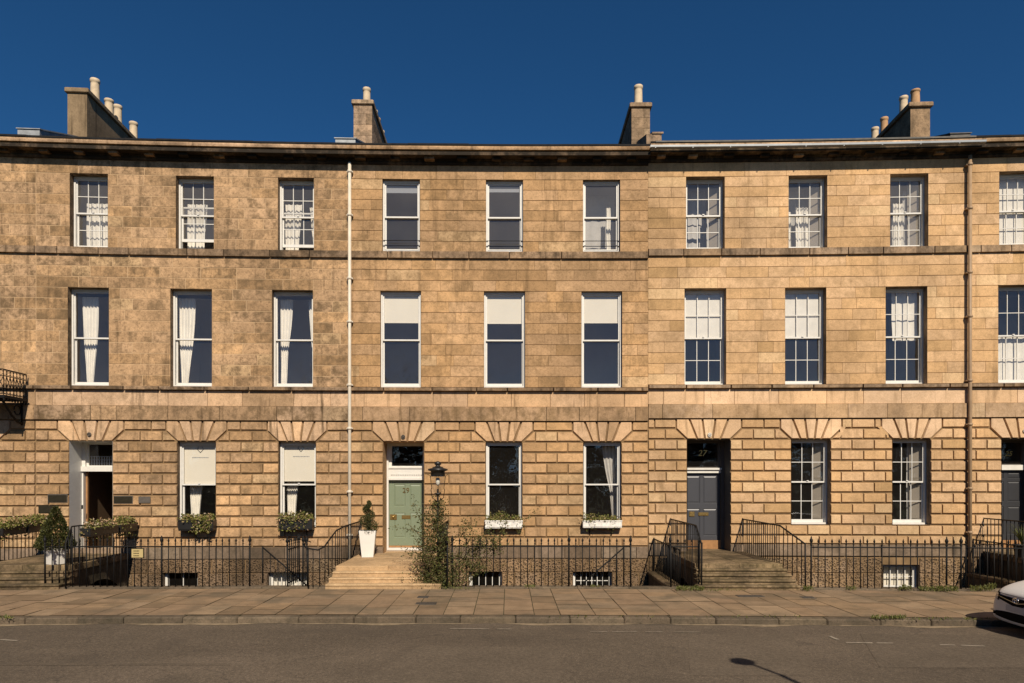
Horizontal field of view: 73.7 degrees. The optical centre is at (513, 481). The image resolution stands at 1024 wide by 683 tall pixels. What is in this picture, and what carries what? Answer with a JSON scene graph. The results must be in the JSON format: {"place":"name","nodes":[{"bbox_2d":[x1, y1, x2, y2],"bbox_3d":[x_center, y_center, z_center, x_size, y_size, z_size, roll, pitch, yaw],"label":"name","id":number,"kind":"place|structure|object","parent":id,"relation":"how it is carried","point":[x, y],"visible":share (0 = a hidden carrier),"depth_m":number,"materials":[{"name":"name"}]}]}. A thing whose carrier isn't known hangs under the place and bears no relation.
{"place":"outdoors","nodes":[
{"label":"outdoors","id":0,"kind":"place"},
{"bbox_2d":[0,588,996,618],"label":"pavement","id":1,"kind":"structure","parent":0,"point":[623,602],"depth_m":14.90,"materials":[{"name":"grey stone"}]},
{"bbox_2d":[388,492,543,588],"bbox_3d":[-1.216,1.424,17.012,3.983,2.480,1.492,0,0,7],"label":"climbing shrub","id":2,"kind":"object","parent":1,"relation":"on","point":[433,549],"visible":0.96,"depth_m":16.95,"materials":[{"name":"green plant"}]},
{"bbox_2d":[0,582,998,619],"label":"weeds","id":3,"kind":"object","parent":1,"relation":"on","point":[937,588],"visible":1,"depth_m":16.40,"materials":[{"name":"green plant"}]},
{"bbox_2d":[60,585,1000,591],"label":"area kerb","id":4,"kind":"structure","parent":1,"relation":"on","point":[463,586],"depth_m":16.84,"materials":[{"name":"stone"}]},
{"bbox_2d":[43,535,251,586],"bbox_3d":[-9.075,1.968,16.931,5.098,1.285,0.092,0,0,-1],"label":"area railing","id":5,"kind":"object","parent":4,"relation":"on","point":[148,546],"visible":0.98,"depth_m":16.93,"materials":[{"name":"black metal"}]},
{"bbox_2d":[131,548,143,557],"bbox_3d":[-9.313,1.764,16.893,0.317,0.252,0.028,0,0,-3],"label":"railing sign","id":6,"kind":"object","parent":5,"relation":"attached to","point":[137,552],"visible":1,"depth_m":16.88,"materials":[{"name":"gold metal"}]},
{"bbox_2d":[286,534,300,586],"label":"iron gate","id":7,"kind":"structure","parent":4,"relation":"on","point":[298,560],"depth_m":17.42,"materials":[{"name":"black metal"}]},
{"bbox_2d":[301,536,307,585],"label":"area railing","id":8,"kind":"object","parent":4,"relation":"on","point":[304,549],"visible":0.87,"depth_m":16.99,"materials":[{"name":"black metal"}]},
{"bbox_2d":[451,535,631,586],"bbox_3d":[0.675,1.968,16.973,4.509,1.285,0.091,0,0,1],"label":"area railing","id":9,"kind":"object","parent":4,"relation":"on","point":[554,546],"visible":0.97,"depth_m":16.96,"materials":[{"name":"black metal"}]},
{"bbox_2d":[669,536,698,586],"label":"area railing","id":10,"kind":"object","parent":4,"relation":"on","point":[670,541],"visible":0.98,"depth_m":16.88,"materials":[{"name":"black metal"}]},
{"bbox_2d":[809,536,962,588],"bbox_3d":[9.075,1.968,16.672,3.643,1.285,0.085,0,0,3],"label":"area railing","id":11,"kind":"object","parent":4,"relation":"on","point":[910,547],"visible":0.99,"depth_m":16.66,"materials":[{"name":"black metal"}]},
{"bbox_2d":[965,539,1023,588],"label":"area railing","id":12,"kind":"object","parent":4,"relation":"on","point":[994,548],"visible":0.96,"depth_m":16.52,"materials":[{"name":"black metal"}]},
{"bbox_2d":[416,595,816,604],"bbox_3d":[2.325,2.637,15.282,9.052,0.026,1.105,0,0,-1],"label":"service cover","id":13,"kind":"object","parent":1,"relation":"on","point":[435,603],"visible":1,"depth_m":15.52,"materials":[{"name":"metal"}]},
{"bbox_2d":[0,623,1023,682],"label":"road","id":14,"kind":"structure","parent":0,"point":[342,653],"depth_m":11.15,"materials":[{"name":"grey asphalt"}]},
{"bbox_2d":[0,628,980,645],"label":"road marking","id":15,"kind":"object","parent":14,"relation":"on","point":[631,631],"visible":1,"depth_m":11.96,"materials":[{"name":"paint"}]},
{"bbox_2d":[0,615,1019,626],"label":"kerb","id":16,"kind":"structure","parent":14,"relation":"on","point":[169,619],"depth_m":13.26,"materials":[{"name":"stone"}]},
{"bbox_2d":[0,623,1019,627],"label":"gutter grit","id":17,"kind":"object","parent":14,"relation":"on","point":[758,625],"visible":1,"depth_m":13.16,"materials":[{"name":"grey gravel"}]},
{"bbox_2d":[688,634,811,675],"bbox_3d":[3.762,2.746,11.019,1.828,0.001,3.200,0,0,14],"label":"road patch","id":18,"kind":"object","parent":14,"relation":"on","point":[745,654],"visible":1,"depth_m":10.81,"materials":[{"name":"grey asphalt"}]},
{"bbox_2d":[860,634,1023,667],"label":"road patch","id":19,"kind":"object","parent":14,"relation":"on","point":[930,651],"visible":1,"depth_m":11.13,"materials":[{"name":"grey asphalt"}]},
{"bbox_2d":[993,580,1023,627],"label":"parked car","id":20,"kind":"object","parent":14,"relation":"on","point":[1008,606],"visible":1,"depth_m":12.37,"materials":[{"name":"silver metal"}]},
{"bbox_2d":[0,0,1023,143],"label":"sky","id":21,"kind":"structure","parent":0,"point":[435,71],"materials":[{"name":"blue"}]},
{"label":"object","id":22,"kind":"structure","parent":0,"visible":0},
{"bbox_2d":[0,134,35,560],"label":"town house","id":23,"kind":"structure","parent":22,"relation":"on","point":[17,324],"depth_m":20.12,"materials":[{"name":"beige stone"}]},
{"bbox_2d":[0,553,128,589],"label":"entrance steps","id":24,"kind":"structure","parent":22,"relation":"on","point":[24,573],"depth_m":17.54,"materials":[{"name":"stone"}]},
{"bbox_2d":[0,522,43,560],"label":"stair railing","id":25,"kind":"object","parent":24,"relation":"on","point":[17,545],"visible":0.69,"depth_m":18.86,"materials":[{"name":"black metal"}]},
{"bbox_2d":[0,514,27,541],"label":"window box","id":26,"kind":"object","parent":25,"relation":"hanging from","point":[10,527],"visible":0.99,"depth_m":18.42,"materials":[{"name":"black paint"}]},
{"bbox_2d":[19,513,47,537],"bbox_3d":[-13.690,1.239,19.556,0.646,0.712,1.321,0,0,0],"label":"window box","id":27,"kind":"object","parent":25,"relation":"hanging from","point":[33,524],"visible":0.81,"depth_m":19.35,"materials":[{"name":"black paint"}]},
{"bbox_2d":[33,506,77,564],"bbox_3d":[-11.785,1.355,17.567,0.972,1.506,0.936,0,0,0],"label":"potted shrub","id":28,"kind":"object","parent":24,"relation":"on","point":[58,521],"visible":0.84,"depth_m":17.42,"materials":[{"name":"green plant"}]},
{"bbox_2d":[65,521,128,587],"bbox_3d":[-11.333,1.854,18.496,0.271,1.492,3.674,0,0,-8],"label":"stair railing","id":29,"kind":"object","parent":24,"relation":"on","point":[67,556],"visible":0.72,"depth_m":17.58,"materials":[{"name":"black metal"}]},
{"bbox_2d":[79,517,118,541],"bbox_3d":[-11.184,1.256,18.409,0.477,0.651,1.544,0,0,-7],"label":"window box","id":30,"kind":"object","parent":29,"relation":"hanging from","point":[100,527],"visible":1,"depth_m":18.22,"materials":[{"name":"black paint"}]},
{"bbox_2d":[112,515,137,537],"bbox_3d":[-11.252,1.268,19.710,0.468,0.693,1.155,0,0,0],"label":"window box","id":31,"kind":"object","parent":29,"relation":"hanging from","point":[127,525],"visible":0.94,"depth_m":19.61,"materials":[{"name":"black paint"}]},
{"bbox_2d":[16,77,348,585],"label":"town house","id":32,"kind":"structure","parent":22,"relation":"on","point":[191,326],"depth_m":20.47,"materials":[{"name":"beige stone"}]},
{"bbox_2d":[38,505,56,512],"bbox_3d":[-13.752,0.798,20.139,0.521,0.223,0.014,0,0,-4],"label":"wall plaque","id":33,"kind":"object","parent":32,"relation":"attached to","point":[44,508],"depth_m":20.13,"materials":[{"name":"black metal"}]},
{"bbox_2d":[48,494,67,502],"bbox_3d":[-13.476,0.484,20.163,0.565,0.242,0.026,0,0,-4],"label":"wall plaque","id":34,"kind":"object","parent":32,"relation":"attached to","point":[55,498],"depth_m":20.15,"materials":[{"name":"black metal"}]},
{"bbox_2d":[86,472,88,547],"bbox_3d":[-12.594,0.893,21.456,1.132,2.431,0.947,0,0,0],"label":"front door","id":35,"kind":"structure","parent":32,"relation":"in","point":[87,473],"depth_m":20.99,"materials":[{"name":"brown wood"}]},
{"bbox_2d":[72,289,108,385],"bbox_3d":[-12.646,-4.319,20.609,1.184,2.909,0.416,0,0,0],"label":"window","id":36,"kind":"structure","parent":32,"relation":"in","point":[90,304],"depth_m":20.76,"materials":[{"name":"white fabric"}]},
{"bbox_2d":[74,176,107,246],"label":"window","id":37,"kind":"structure","parent":32,"relation":"in","point":[96,230],"depth_m":20.59,"materials":[{"name":"white paint"}]},
{"bbox_2d":[113,496,132,503],"bbox_3d":[-11.605,0.527,20.276,0.559,0.234,0.026,0,0,-3],"label":"wall plaque","id":38,"kind":"object","parent":32,"relation":"attached to","point":[122,499],"depth_m":20.27,"materials":[{"name":"black metal"}]},
{"bbox_2d":[138,496,150,502],"bbox_3d":[-10.985,0.528,20.304,0.348,0.194,0.014,0,0,-3],"label":"wall plaque","id":39,"kind":"object","parent":32,"relation":"attached to","point":[144,499],"depth_m":20.30,"materials":[{"name":"grey metal"}]},
{"bbox_2d":[165,567,197,585],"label":"window","id":40,"kind":"structure","parent":32,"relation":"in","point":[166,574],"depth_m":20.60,"materials":[{"name":"white paint"}]},
{"bbox_2d":[173,291,211,385],"bbox_3d":[-9.669,-4.319,20.773,1.223,2.909,0.410,0,0,0],"label":"window","id":41,"kind":"structure","parent":32,"relation":"in","point":[187,306],"depth_m":20.92,"materials":[{"name":"white fabric"}]},
{"bbox_2d":[179,179,213,248],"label":"window","id":42,"kind":"structure","parent":32,"relation":"in","point":[197,215],"depth_m":20.75,"materials":[{"name":"white paint"}]},
{"bbox_2d":[177,513,216,533],"bbox_3d":[-9.360,1.248,20.188,1.139,0.692,0.512,0,0,0],"label":"window box","id":43,"kind":"object","parent":32,"relation":"attached to","point":[196,523],"visible":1,"depth_m":20.11,"materials":[{"name":"black paint"}]},
{"bbox_2d":[180,442,215,518],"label":"window","id":44,"kind":"structure","parent":32,"relation":"in","point":[196,473],"depth_m":20.68,"materials":[{"name":"white paint"}]},
{"bbox_2d":[271,569,304,584],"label":"window","id":45,"kind":"structure","parent":32,"relation":"in","point":[277,578],"depth_m":20.90,"materials":[{"name":"white paint"}]},
{"bbox_2d":[274,292,312,386],"bbox_3d":[-6.676,-4.319,20.914,1.228,2.909,0.429,0,0,0],"label":"window","id":46,"kind":"structure","parent":32,"relation":"in","point":[286,306],"depth_m":21.04,"materials":[{"name":"white paint"}]},
{"bbox_2d":[275,510,316,532],"bbox_3d":[-6.495,1.204,20.291,1.234,0.766,0.607,0,0,0],"label":"window box","id":47,"kind":"object","parent":32,"relation":"attached to","point":[291,521],"visible":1,"depth_m":20.24,"materials":[{"name":"black paint"}]},
{"bbox_2d":[280,181,313,249],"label":"window","id":48,"kind":"structure","parent":32,"relation":"in","point":[293,217],"depth_m":20.87,"materials":[{"name":"white paint"}]},
{"bbox_2d":[280,442,315,526],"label":"window","id":49,"kind":"structure","parent":32,"relation":"in","point":[293,470],"depth_m":20.80,"materials":[{"name":"white fabric"}]},
{"bbox_2d":[325,551,449,589],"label":"entrance steps","id":50,"kind":"structure","parent":22,"relation":"on","point":[384,570],"depth_m":17.27,"materials":[{"name":"stone"}]},
{"bbox_2d":[304,520,361,587],"bbox_3d":[-4.650,1.868,18.630,0.478,1.443,3.942,0,0,8],"label":"stair railing","id":51,"kind":"object","parent":50,"relation":"on","point":[351,539],"visible":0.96,"depth_m":17.86,"materials":[{"name":"black metal"}]},
{"bbox_2d":[358,500,378,556],"bbox_3d":[-4.176,1.329,19.618,0.603,1.636,0.604,0,0,0],"label":"potted shrub","id":52,"kind":"object","parent":50,"relation":"on","point":[367,536],"visible":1,"depth_m":19.46,"materials":[{"name":"white ceramic"}]},
{"bbox_2d":[427,461,447,582],"bbox_3d":[-1.891,1.042,16.957,0.481,3.116,0.481,0,0,-34],"label":"lantern post","id":53,"kind":"object","parent":50,"relation":"on","point":[437,470],"visible":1,"depth_m":16.92,"materials":[{"name":"black metal"}]},
{"bbox_2d":[439,520,448,587],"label":"stair railing","id":54,"kind":"object","parent":50,"relation":"on","point":[446,579],"visible":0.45,"depth_m":17.01,"materials":[{"name":"black metal"}]},
{"bbox_2d":[334,87,650,585],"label":"town house","id":55,"kind":"structure","parent":22,"relation":"on","point":[497,321],"depth_m":20.67,"materials":[{"name":"beige stone"}]},
{"bbox_2d":[381,292,420,386],"bbox_3d":[-3.427,-4.319,20.814,1.222,2.909,0.190,0,0,-1],"label":"window","id":56,"kind":"structure","parent":55,"relation":"in","point":[396,307],"depth_m":20.84,"materials":[{"name":"white paint"}]},
{"bbox_2d":[383,181,419,250],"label":"window","id":57,"kind":"structure","parent":55,"relation":"in","point":[388,186],"depth_m":20.79,"materials":[{"name":"white paint"}]},
{"bbox_2d":[389,480,423,546],"bbox_3d":[-3.330,0.995,21.355,1.140,2.094,0.134,0,0,-1],"label":"front door","id":58,"kind":"structure","parent":55,"relation":"in","point":[401,512],"depth_m":21.37,"materials":[{"name":"green paint"}]},
{"bbox_2d":[469,572,501,584],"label":"window","id":59,"kind":"structure","parent":55,"relation":"in","point":[469,572],"depth_m":20.88,"materials":[{"name":"white paint"}]},
{"bbox_2d":[485,511,522,532],"bbox_3d":[-0.300,1.199,20.479,1.170,0.702,0.487,0,0,0],"label":"window box","id":60,"kind":"object","parent":55,"relation":"attached to","point":[497,522],"visible":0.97,"depth_m":20.39,"materials":[{"name":"white paint"}]},
{"bbox_2d":[486,442,521,519],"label":"window","id":61,"kind":"structure","parent":55,"relation":"in","point":[488,444],"depth_m":20.80,"materials":[{"name":"white paint"}]},
{"bbox_2d":[484,292,524,386],"bbox_3d":[-0.289,-4.319,20.858,1.244,2.909,0.198,0,0,0],"label":"window","id":62,"kind":"structure","parent":55,"relation":"in","point":[499,307],"depth_m":20.89,"materials":[{"name":"white paint"}]},
{"bbox_2d":[486,181,522,251],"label":"window","id":63,"kind":"structure","parent":55,"relation":"in","point":[491,186],"depth_m":20.83,"materials":[{"name":"white paint"}]},
{"bbox_2d":[573,569,610,584],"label":"window","id":64,"kind":"structure","parent":55,"relation":"in","point":[591,580],"depth_m":20.88,"materials":[{"name":"white paint"}]},
{"bbox_2d":[579,512,621,532],"bbox_3d":[2.601,1.214,20.489,1.294,0.643,0.494,0,0,0],"label":"window box","id":65,"kind":"object","parent":55,"relation":"attached to","point":[605,522],"visible":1,"depth_m":20.39,"materials":[{"name":"white paint"}]},
{"bbox_2d":[583,181,619,251],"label":"window","id":66,"kind":"structure","parent":55,"relation":"in","point":[598,211],"depth_m":21.69,"materials":[{"name":"white paint"}]},
{"bbox_2d":[582,292,621,386],"bbox_3d":[2.660,-4.319,20.861,1.228,2.909,0.197,0,0,0],"label":"window","id":67,"kind":"structure","parent":55,"relation":"in","point":[597,307],"depth_m":20.90,"materials":[{"name":"white fabric"}]},
{"bbox_2d":[584,442,620,519],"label":"window","id":68,"kind":"structure","parent":55,"relation":"in","point":[611,450],"depth_m":21.19,"materials":[{"name":"white paint"}]},
{"bbox_2d":[647,571,681,585],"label":"area wall","id":69,"kind":"structure","parent":22,"relation":"on","point":[655,579],"depth_m":19.44,"materials":[{"name":"stone"}]},
{"bbox_2d":[653,538,680,585],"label":"stair railing","id":70,"kind":"object","parent":69,"relation":"on","point":[658,551],"visible":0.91,"depth_m":18.86,"materials":[{"name":"black metal"}]},
{"bbox_2d":[672,549,800,590],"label":"entrance steps","id":71,"kind":"structure","parent":22,"relation":"on","point":[724,569],"depth_m":17.22,"materials":[{"name":"stone"}]},
{"bbox_2d":[670,518,702,584],"bbox_3d":[4.684,1.843,18.673,0.102,1.514,3.988,0,0,2],"label":"stair railing","id":72,"kind":"object","parent":71,"relation":"on","point":[696,533],"visible":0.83,"depth_m":18.27,"materials":[{"name":"black metal"}]},
{"bbox_2d":[742,518,805,588],"bbox_3d":[6.873,1.843,18.600,0.269,1.514,4.039,0,0,-3],"label":"stair railing","id":73,"kind":"object","parent":71,"relation":"on","point":[776,525],"visible":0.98,"depth_m":18.22,"materials":[{"name":"black metal"}]},
{"bbox_2d":[618,84,986,587],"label":"town house","id":74,"kind":"structure","parent":22,"relation":"on","point":[806,339],"depth_m":20.58,"materials":[{"name":"beige stone"}]},
{"bbox_2d":[687,473,719,539],"bbox_3d":[5.871,0.769,21.387,1.137,2.092,0.076,0,0,1],"label":"front door","id":75,"kind":"structure","parent":74,"relation":"in","point":[703,489],"depth_m":21.37,"materials":[{"name":"grey paint"}]},
{"bbox_2d":[685,290,723,384],"bbox_3d":[5.789,-4.399,20.922,1.251,2.909,0.190,0,0,1],"label":"window","id":76,"kind":"structure","parent":74,"relation":"in","point":[704,309],"depth_m":20.95,"materials":[{"name":"white fabric"}]},
{"bbox_2d":[686,180,722,248],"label":"window","id":77,"kind":"structure","parent":74,"relation":"in","point":[697,232],"depth_m":21.09,"materials":[{"name":"white paint"}]},
{"bbox_2d":[785,289,822,383],"bbox_3d":[8.791,-4.399,20.844,1.221,2.909,0.190,0,0,2],"label":"window","id":78,"kind":"structure","parent":74,"relation":"in","point":[803,308],"depth_m":20.87,"materials":[{"name":"white fabric"}]},
{"bbox_2d":[789,178,823,247],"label":"window","id":79,"kind":"structure","parent":74,"relation":"in","point":[806,208],"depth_m":21.01,"materials":[{"name":"white fabric"}]},
{"bbox_2d":[791,440,826,523],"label":"window","id":80,"kind":"structure","parent":74,"relation":"in","point":[819,447],"depth_m":20.88,"materials":[{"name":"white paint"}]},
{"bbox_2d":[883,565,915,587],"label":"window","id":81,"kind":"structure","parent":74,"relation":"in","point":[885,567],"depth_m":20.79,"materials":[{"name":"white paint"}]},
{"bbox_2d":[886,288,922,383],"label":"window","id":82,"kind":"structure","parent":74,"relation":"in","point":[903,314],"depth_m":20.79,"materials":[{"name":"white paint"}]},
{"bbox_2d":[890,177,923,245],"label":"window","id":83,"kind":"structure","parent":74,"relation":"in","point":[907,221],"depth_m":20.85,"materials":[{"name":"white paint"}]},
{"bbox_2d":[893,439,925,523],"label":"window","id":84,"kind":"structure","parent":74,"relation":"in","point":[915,488],"depth_m":20.79,"materials":[{"name":"white paint"}]},
{"bbox_2d":[871,88,1023,587],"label":"town house","id":85,"kind":"structure","parent":22,"relation":"on","point":[994,273],"depth_m":20.34,"materials":[{"name":"beige stone"}]},
{"bbox_2d":[998,287,1023,382],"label":"window","id":86,"kind":"structure","parent":85,"relation":"in","point":[1010,347],"depth_m":20.70,"materials":[{"name":"white fabric"}]},
{"bbox_2d":[999,174,1023,244],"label":"window","id":87,"kind":"structure","parent":85,"relation":"in","point":[1011,187],"depth_m":20.68,"materials":[{"name":"white fabric"}]},
{"bbox_2d":[1002,470,1023,539],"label":"front door","id":88,"kind":"structure","parent":85,"relation":"in","point":[1012,480],"depth_m":21.00,"materials":[{"name":"grey paint"}]},
{"bbox_2d":[966,573,1018,587],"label":"area wall","id":89,"kind":"structure","parent":22,"relation":"on","point":[990,580],"depth_m":19.44,"materials":[{"name":"stone"}]},
{"bbox_2d":[972,539,1022,580],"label":"stair railing","id":90,"kind":"object","parent":89,"relation":"on","point":[998,543],"visible":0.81,"depth_m":19.12,"materials":[{"name":"black metal"}]},
{"bbox_2d":[983,549,1022,580],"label":"entrance steps","id":91,"kind":"structure","parent":22,"relation":"on","point":[1004,566],"depth_m":19.48,"materials":[{"name":"stone"}]},
{"bbox_2d":[983,517,1023,555],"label":"stair railing","id":92,"kind":"object","parent":91,"relation":"on","point":[1002,531],"visible":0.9,"depth_m":19.46,"materials":[{"name":"black metal"}]},
{"bbox_2d":[1008,525,1022,556],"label":"potted plant","id":93,"kind":"object","parent":91,"relation":"on","point":[1020,538],"visible":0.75,"depth_m":18.70,"materials":[{"name":"green plant"}]},
{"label":"area steps","id":94,"kind":"object","parent":22,"relation":"on","visible":0},
{"bbox_2d":[262,546,304,584],"bbox_3d":[-5.705,3.015,18.088,1.919,2.630,0.052,0,0,-2],"label":"stair railing","id":95,"kind":"object","parent":94,"relation":"on","point":[267,551],"visible":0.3,"depth_m":18.06,"materials":[{"name":"black metal"}]},
{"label":"area steps","id":96,"kind":"object","parent":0,"visible":0},
{"bbox_2d":[581,548,622,584],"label":"stair railing","id":97,"kind":"object","parent":96,"relation":"on","point":[601,570],"visible":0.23,"depth_m":18.00,"materials":[{"name":"black metal"}]}
]}

